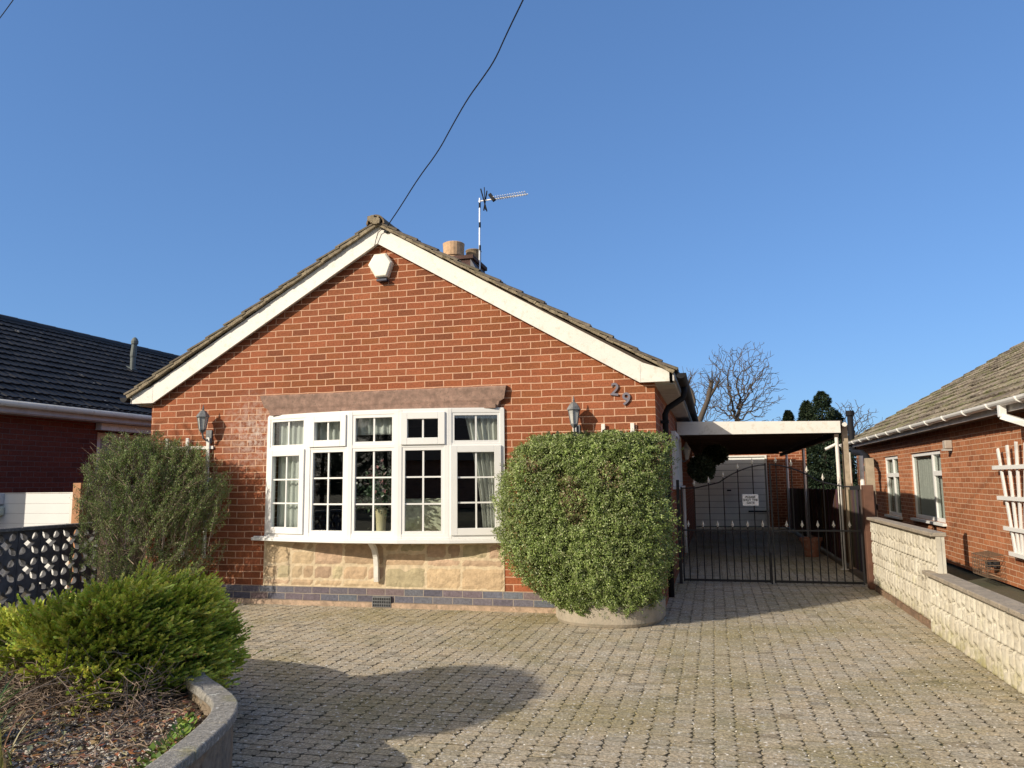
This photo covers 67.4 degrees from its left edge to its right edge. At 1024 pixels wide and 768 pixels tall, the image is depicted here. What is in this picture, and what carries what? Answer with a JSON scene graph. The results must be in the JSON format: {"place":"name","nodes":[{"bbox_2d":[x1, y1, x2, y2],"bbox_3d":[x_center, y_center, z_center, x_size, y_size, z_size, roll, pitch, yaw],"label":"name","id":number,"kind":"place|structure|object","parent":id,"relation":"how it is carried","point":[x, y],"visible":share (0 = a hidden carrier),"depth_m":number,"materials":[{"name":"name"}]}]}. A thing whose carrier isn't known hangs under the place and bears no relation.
{"place":"outdoors","nodes":[
{"label":"outdoors","id":0,"kind":"place"},
{"bbox_2d":[0,0,1023,472],"label":"sky","id":1,"kind":"structure","parent":0,"point":[835,186],"materials":[{"name":"blue"}]},
{"bbox_2d":[0,527,1023,767],"bbox_3d":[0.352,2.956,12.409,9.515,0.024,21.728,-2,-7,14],"label":"driveway","id":2,"kind":"structure","parent":0,"point":[690,605],"depth_m":5.15,"materials":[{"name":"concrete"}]},
{"bbox_2d":[0,522,99,608],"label":"screen wall","id":3,"kind":"structure","parent":2,"relation":"on","point":[26,556],"depth_m":8.98,"materials":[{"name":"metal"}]},
{"bbox_2d":[67,483,87,592],"bbox_3d":[-5.648,1.994,9.978,0.123,1.405,0.120,-2,-7,14],"label":"timber post","id":4,"kind":"object","parent":2,"relation":"on","point":[77,492],"visible":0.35,"depth_m":9.98,"materials":[{"name":"brown wood"}]},
{"bbox_2d":[0,492,72,588],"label":"boarded panel","id":5,"kind":"object","parent":4,"relation":"attached to","point":[25,502],"visible":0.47,"depth_m":10.19,"materials":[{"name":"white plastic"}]},
{"bbox_2d":[0,494,4,515],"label":"wall box","id":6,"kind":"object","parent":5,"relation":"attached to","point":[2,508],"visible":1,"depth_m":10.29,"materials":[{"name":"grey plastic"}]},
{"bbox_2d":[83,485,146,585],"bbox_3d":[-4.967,1.996,9.908,1.220,1.370,0.070,-2,-7,14],"label":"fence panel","id":7,"kind":"object","parent":2,"relation":"on","point":[137,555],"visible":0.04,"depth_m":9.87,"materials":[{"name":"brown wood"}]},
{"bbox_2d":[2,620,237,767],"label":"retaining wall","id":8,"kind":"structure","parent":2,"relation":"on","point":[207,742],"depth_m":3.11,"materials":[{"name":"concrete"}]},
{"bbox_2d":[0,686,206,767],"bbox_3d":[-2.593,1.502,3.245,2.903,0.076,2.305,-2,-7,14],"label":"gravel","id":9,"kind":"structure","parent":8,"relation":"in","point":[74,749],"depth_m":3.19,"materials":[{"name":"gravel"}]},
{"bbox_2d":[0,669,34,725],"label":"strap leaved plant","id":10,"kind":"object","parent":9,"relation":"on","point":[1,700],"visible":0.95,"depth_m":3.26,"materials":[{"name":"green plant"}]},
{"bbox_2d":[0,705,47,767],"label":"strap leaved plant","id":11,"kind":"object","parent":9,"relation":"on","point":[3,761],"visible":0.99,"depth_m":2.92,"materials":[{"name":"green plant"}]},
{"bbox_2d":[0,676,129,728],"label":"dead plant","id":12,"kind":"object","parent":9,"relation":"on","point":[53,705],"visible":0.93,"depth_m":3.44,"materials":[{"name":"brown plant"}]},
{"bbox_2d":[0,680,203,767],"bbox_3d":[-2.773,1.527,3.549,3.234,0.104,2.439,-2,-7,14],"label":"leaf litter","id":13,"kind":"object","parent":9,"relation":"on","point":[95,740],"visible":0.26,"depth_m":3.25,"materials":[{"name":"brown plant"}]},
{"bbox_2d":[0,677,207,767],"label":"fallen twigs","id":14,"kind":"object","parent":9,"relation":"on","point":[82,732],"visible":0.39,"depth_m":3.30,"materials":[{"name":"brown wood"}]},
{"bbox_2d":[0,558,261,728],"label":"juniper bush","id":15,"kind":"object","parent":9,"relation":"on","point":[135,635],"visible":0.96,"depth_m":3.84,"materials":[{"name":"green plant"}]},
{"bbox_2d":[130,712,197,767],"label":"weeds","id":16,"kind":"object","parent":9,"relation":"on","point":[181,724],"visible":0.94,"depth_m":3.11,"materials":[{"name":"green plant"}]},
{"bbox_2d":[65,426,236,589],"bbox_3d":[-4.143,1.440,8.804,2.126,1.944,1.124,-2,-7,14],"label":"loose shrub","id":17,"kind":"object","parent":2,"relation":"on","point":[150,459],"visible":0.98,"depth_m":8.69,"materials":[{"name":"green plant"}]},
{"bbox_2d":[120,214,698,613],"bbox_3d":[0.218,0.808,15.495,6.910,5.042,14.525,-2,-7,14],"label":"brick bungalow","id":18,"kind":"object","parent":2,"relation":"on","point":[427,348],"visible":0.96,"depth_m":8.77,"materials":[{"name":"red brick"},{"name":"concrete roof tile"},{"name":"white upvc"}]},
{"bbox_2d":[161,437,213,557],"bbox_3d":[-3.940,1.369,9.267,0.700,1.430,0.037,-2,-7,14],"label":"trellis","id":19,"kind":"object","parent":18,"relation":"attached to","point":[208,446],"visible":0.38,"depth_m":9.24,"materials":[{"name":"white paint"}]},
{"bbox_2d":[196,405,212,442],"bbox_3d":[-3.700,0.482,9.226,0.139,0.455,0.220,-2,-7,14],"label":"wall lantern","id":20,"kind":"object","parent":18,"relation":"attached to","point":[202,416],"depth_m":9.18,"materials":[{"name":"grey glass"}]},
{"bbox_2d":[277,421,303,526],"bbox_3d":[-2.543,1.073,8.962,0.519,1.350,0.054,-4,-8,28],"label":"curtain","id":21,"kind":"object","parent":18,"relation":"hanging from","point":[296,431],"visible":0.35,"depth_m":8.99,"materials":[{"name":"grey fabric"}]},
{"bbox_2d":[317,422,339,439],"bbox_3d":[-2.048,0.563,8.801,0.468,0.390,0.055,-4,-8,22],"label":"curtain","id":22,"kind":"object","parent":18,"relation":"hanging from","point":[334,430],"visible":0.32,"depth_m":8.83,"materials":[{"name":"grey fabric"}]},
{"bbox_2d":[355,459,391,530],"bbox_3d":[-1.521,1.262,8.592,0.674,0.941,0.354,-2,-7,14],"label":"flower vase","id":23,"kind":"object","parent":18,"relation":"on","point":[381,488],"visible":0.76,"depth_m":8.52,"materials":[{"name":"beige ceramic"}]},
{"bbox_2d":[357,417,391,434],"bbox_3d":[-1.504,0.455,8.633,0.532,0.230,0.055,-2,-7,14],"label":"curtain","id":24,"kind":"object","parent":18,"relation":"hanging from","point":[382,426],"visible":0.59,"depth_m":8.63,"materials":[{"name":"grey fabric"}]},
{"bbox_2d":[368,253,393,282],"bbox_3d":[-1.531,-1.354,8.954,0.300,0.328,0.084,-2,-7,14],"label":"alarm box","id":25,"kind":"object","parent":18,"relation":"attached to","point":[380,266],"visible":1,"depth_m":8.91,"materials":[{"name":"beige plastic"}]},
{"bbox_2d":[264,409,504,538],"bbox_3d":[-1.510,1.007,8.571,2.908,1.390,0.327,-2,-7,14],"label":"bow window","id":26,"kind":"structure","parent":18,"relation":"in","point":[445,442],"depth_m":8.41,"materials":[{"name":"white plastic"}]},
{"bbox_2d":[390,498,440,530],"bbox_3d":[-1.028,1.759,9.014,0.840,0.830,0.680,0,-7,-5],"label":"armchair","id":27,"kind":"object","parent":18,"relation":"in","point":[413,517],"visible":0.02,"depth_m":8.71,"materials":[{"name":"fabric"}]},
{"bbox_2d":[465,415,496,527],"bbox_3d":[-0.324,0.977,8.395,0.410,1.351,0.087,-1,-7,4],"label":"curtain","id":28,"kind":"object","parent":18,"relation":"hanging from","point":[486,427],"visible":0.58,"depth_m":8.41,"materials":[{"name":"fabric"}]},
{"bbox_2d":[478,187,527,268],"bbox_3d":[-0.139,-2.135,11.854,0.800,1.950,0.180,-2,-7,14],"label":"tv aerial","id":29,"kind":"object","parent":18,"relation":"attached to","point":[492,197],"visible":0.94,"depth_m":11.97,"materials":[{"name":"metal"}]},
{"bbox_2d":[567,396,580,433],"bbox_3d":[0.660,0.356,8.096,0.139,0.455,0.220,-2,-7,14],"label":"wall lantern","id":30,"kind":"object","parent":18,"relation":"attached to","point":[573,409],"depth_m":8.04,"materials":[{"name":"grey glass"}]},
{"bbox_2d":[573,423,639,560],"bbox_3d":[0.970,1.142,8.004,0.730,1.455,0.037,-2,-7,14],"label":"trellis","id":31,"kind":"object","parent":18,"relation":"attached to","point":[631,426],"visible":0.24,"depth_m":8.00,"materials":[{"name":"white paint"}]},
{"bbox_2d":[671,431,685,488],"bbox_3d":[2.558,1.188,11.774,0.099,0.820,2.100,-2,-7,14],"label":"window","id":32,"kind":"structure","parent":18,"relation":"in","point":[678,472],"depth_m":11.70,"materials":[{"name":"grey glass"}]},
{"bbox_2d":[682,442,690,461],"bbox_3d":[2.939,1.158,13.031,0.217,0.351,0.147,-2,-7,14],"label":"wall lantern","id":33,"kind":"object","parent":18,"relation":"attached to","point":[686,450],"depth_m":12.99,"materials":[{"name":"black glass"}]},
{"bbox_2d":[556,596,665,627],"bbox_3d":[0.927,2.212,7.496,1.090,0.205,0.695,-2,-7,14],"label":"planter","id":34,"kind":"object","parent":2,"relation":"on","point":[594,619],"visible":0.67,"depth_m":7.19,"materials":[{"name":"concrete"}]},
{"bbox_2d":[489,428,686,618],"bbox_3d":[0.715,1.371,7.580,1.976,1.875,1.006,-2,-7,14],"label":"clipped bush","id":35,"kind":"object","parent":34,"relation":"in","point":[583,552],"visible":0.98,"depth_m":7.28,"materials":[{"name":"green plant"}]},
{"bbox_2d":[676,480,682,583],"bbox_3d":[2.236,1.966,10.252,0.040,1.360,0.040,-2,-7,14],"label":"gate post","id":36,"kind":"object","parent":2,"relation":"on","point":[679,529],"visible":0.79,"depth_m":10.23,"materials":[{"name":"black metal"}]},
{"bbox_2d":[680,459,772,583],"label":"iron gate","id":37,"kind":"structure","parent":36,"relation":"attached to","point":[735,579],"depth_m":10.09,"materials":[{"name":"metal"}]},
{"bbox_2d":[742,494,758,505],"bbox_3d":[3.123,1.519,10.053,0.200,0.147,0.008,-2,-7,14],"label":"gate sign","id":38,"kind":"object","parent":37,"relation":"attached to","point":[750,499],"visible":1,"depth_m":10.05,"materials":[{"name":"white plastic"}]},
{"bbox_2d":[677,420,848,569],"bbox_3d":[5.171,2.295,16.766,2.535,2.285,10.230,-2,-7,14],"label":"carport","id":39,"kind":"object","parent":2,"relation":"on","point":[785,438],"visible":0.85,"depth_m":12.64,"materials":[{"name":"white paint"}]},
{"bbox_2d":[686,439,716,483],"bbox_3d":[3.427,1.356,13.919,0.553,0.912,0.521,-2,-7,14],"label":"hanging plant","id":40,"kind":"object","parent":39,"relation":"hanging from","point":[701,467],"visible":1,"depth_m":13.77,"materials":[{"name":"green plant"}]},
{"bbox_2d":[702,444,728,465],"bbox_3d":[4.168,1.415,15.794,0.576,0.572,0.478,-2,-7,14],"label":"hanging plant","id":41,"kind":"object","parent":39,"relation":"hanging from","point":[718,454],"visible":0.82,"depth_m":15.68,"materials":[{"name":"green plant"}]},
{"bbox_2d":[799,535,822,556],"bbox_3d":[5.269,2.849,13.510,0.390,0.363,0.390,-2,-7,14],"label":"plant pot","id":42,"kind":"object","parent":2,"relation":"on","point":[807,549],"visible":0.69,"depth_m":13.39,"materials":[{"name":"ceramic"}]},
{"bbox_2d":[841,426,856,568],"bbox_3d":[5.130,1.721,11.708,0.085,2.150,0.100,-2,-7,14],"label":"timber post","id":43,"kind":"object","parent":2,"relation":"on","point":[845,457],"visible":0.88,"depth_m":11.71,"materials":[{"name":"brown wood"}]},
{"bbox_2d":[861,485,876,589],"bbox_3d":[4.461,1.898,9.550,0.120,1.270,0.140,-2,-7,14],"label":"timber post","id":44,"kind":"object","parent":2,"relation":"on","point":[868,504],"visible":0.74,"depth_m":9.52,"materials":[{"name":"brown wood"}]},
{"bbox_2d":[769,457,865,584],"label":"iron gate","id":45,"kind":"structure","parent":44,"relation":"attached to","point":[857,487],"depth_m":9.82,"materials":[{"name":"metal"}]},
{"bbox_2d":[866,517,946,628],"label":"patterned block wall","id":46,"kind":"structure","parent":2,"relation":"on","point":[904,555],"depth_m":7.72,"materials":[{"name":"concrete"}]},
{"bbox_2d":[922,570,1023,694],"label":"patterned block wall","id":47,"kind":"structure","parent":2,"relation":"on","point":[982,626],"depth_m":5.50,"materials":[{"name":"concrete"}]},
{"bbox_2d":[788,527,1023,603],"bbox_3d":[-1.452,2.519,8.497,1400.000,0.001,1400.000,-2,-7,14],"label":"ground","id":48,"kind":"structure","parent":0,"point":[1006,590],"depth_m":10.39,"materials":[{"name":"soil"}]},
{"bbox_2d":[0,314,179,523],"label":"neighbour bungalow","id":49,"kind":"object","parent":48,"relation":"on","point":[63,408],"visible":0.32,"depth_m":12.38,"materials":[{"name":"red brick"}]},
{"bbox_2d":[95,432,149,479],"bbox_3d":[-6.669,1.331,13.776,0.065,0.800,2.120,-2,-7,14],"label":"window","id":50,"kind":"structure","parent":49,"relation":"in","point":[99,434],"depth_m":13.01,"materials":[{"name":"white plastic"}]},
{"bbox_2d":[682,367,728,421],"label":"bare tree","id":51,"kind":"object","parent":48,"relation":"on","point":[704,400],"visible":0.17,"depth_m":52.53,"materials":[{"name":"brown plant"}]},
{"bbox_2d":[688,364,728,421],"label":"pollarded tree","id":52,"kind":"object","parent":48,"relation":"on","point":[711,389],"visible":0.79,"depth_m":44.81,"materials":[{"name":"brown plant"}]},
{"bbox_2d":[693,341,787,421],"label":"bare tree","id":53,"kind":"object","parent":48,"relation":"on","point":[739,406],"visible":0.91,"depth_m":46.16,"materials":[{"name":"brown plant"}]},
{"bbox_2d":[692,448,806,526],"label":"garage","id":54,"kind":"structure","parent":48,"relation":"on","point":[728,467],"depth_m":22.09,"materials":[{"name":"brick"}]},
{"bbox_2d":[694,457,768,526],"bbox_3d":[6.271,3.118,22.211,2.140,2.000,0.140,-2,-7,14],"label":"door","id":55,"kind":"structure","parent":54,"relation":"in","point":[729,467],"depth_m":22.18,"materials":[{"name":"paint"}]},
{"bbox_2d":[782,410,794,420],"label":"conifer","id":56,"kind":"object","parent":48,"relation":"on","point":[788,415],"visible":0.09,"depth_m":46.34,"materials":[{"name":"green plant"}]},
{"bbox_2d":[796,400,836,489],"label":"conifer","id":57,"kind":"object","parent":48,"relation":"on","point":[804,408],"visible":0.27,"depth_m":44.93,"materials":[{"name":"green plant"}]},
{"bbox_2d":[804,391,857,488],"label":"conifer","id":58,"kind":"object","parent":48,"relation":"on","point":[822,400],"visible":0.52,"depth_m":44.41,"materials":[{"name":"green plant"}]},
{"bbox_2d":[786,488,880,574],"bbox_3d":[6.222,2.671,15.679,0.072,1.163,12.504,-2,-7,14],"label":"board fence","id":59,"kind":"object","parent":48,"relation":"on","point":[816,503],"visible":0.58,"depth_m":13.52,"materials":[{"name":"brown wood"}]},
{"bbox_2d":[816,409,857,488],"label":"conifer","id":60,"kind":"object","parent":48,"relation":"on","point":[853,463],"visible":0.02,"depth_m":45.00,"materials":[{"name":"green plant"}]},
{"bbox_2d":[825,400,876,478],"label":"bare tree","id":61,"kind":"object","parent":48,"relation":"on","point":[856,422],"visible":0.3,"depth_m":49.86,"materials":[{"name":"brown plant"}]},
{"bbox_2d":[864,458,877,516],"bbox_3d":[4.790,1.798,10.184,0.100,1.620,0.120,-2,-7,14],"label":"timber post","id":62,"kind":"object","parent":48,"relation":"on","point":[869,471],"visible":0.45,"depth_m":10.21,"materials":[{"name":"brown wood"}]},
{"bbox_2d":[839,341,1023,588],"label":"neighbour bungalow","id":63,"kind":"object","parent":48,"relation":"on","point":[976,417],"visible":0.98,"depth_m":11.82,"materials":[{"name":"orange brick"}]},
{"bbox_2d":[849,452,852,485],"bbox_3d":[8.518,2.722,19.285,0.109,2.000,0.109,-2,-7,14],"label":"drainpipe","id":64,"kind":"object","parent":63,"relation":"attached to","point":[850,468],"visible":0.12,"depth_m":19.31,"materials":[{"name":"white paint"}]},
{"bbox_2d":[845,410,869,470],"bbox_3d":[8.142,2.036,17.901,0.220,3.020,2.410,-3,-8,16],"label":"soil pipe","id":65,"kind":"object","parent":63,"relation":"attached to","point":[850,423],"visible":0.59,"depth_m":19.02,"materials":[{"name":"black plastic"}]},
{"bbox_2d":[859,456,864,485],"bbox_3d":[5.737,2.032,12.499,0.069,1.720,0.069,-2,-7,14],"label":"drainpipe","id":66,"kind":"object","parent":63,"relation":"attached to","point":[861,470],"visible":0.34,"depth_m":12.55,"materials":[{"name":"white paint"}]},
{"bbox_2d":[884,456,902,519],"bbox_3d":[7.914,2.126,15.873,0.202,1.265,1.400,-2,-7,14],"label":"window","id":67,"kind":"structure","parent":63,"relation":"in","point":[891,461],"depth_m":15.99,"materials":[{"name":"white plastic"}]},
{"bbox_2d":[910,450,946,525],"bbox_3d":[7.244,1.791,13.331,0.202,1.225,2.100,-2,-7,14],"label":"window","id":68,"kind":"structure","parent":63,"relation":"in","point":[932,507],"depth_m":13.54,"materials":[{"name":"white plastic"}]},
{"bbox_2d":[941,440,952,450],"bbox_3d":[6.720,0.953,11.865,0.128,0.160,0.140,-2,-7,14],"label":"wall lamp","id":69,"kind":"object","parent":63,"relation":"attached to","point":[947,445],"visible":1,"depth_m":11.80,"materials":[{"name":"beige plastic"}]},
{"bbox_2d":[971,551,1006,580],"bbox_3d":[6.298,2.387,10.110,0.255,0.329,0.590,-2,-7,14],"label":"flue guard","id":70,"kind":"object","parent":63,"relation":"attached to","point":[993,563],"visible":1,"depth_m":10.04,"materials":[{"name":"brown metal"}]},
{"bbox_2d":[992,441,1023,559],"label":"fan trellis","id":71,"kind":"object","parent":63,"relation":"attached to","point":[1018,552],"visible":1,"depth_m":9.28,"materials":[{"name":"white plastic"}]},
{"bbox_3d":[-1.525,-1.709,8.932,0.169,0.201,0.038,-2,-7,14],"label":"cable hook","id":72,"kind":"object","parent":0,"visible":0},
{"bbox_2d":[386,0,523,227],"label":"overhead cable","id":73,"kind":"object","parent":72,"relation":"attached to","point":[461,108],"visible":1,"depth_m":7.39,"materials":[{"name":"black plastic"}]}
]}

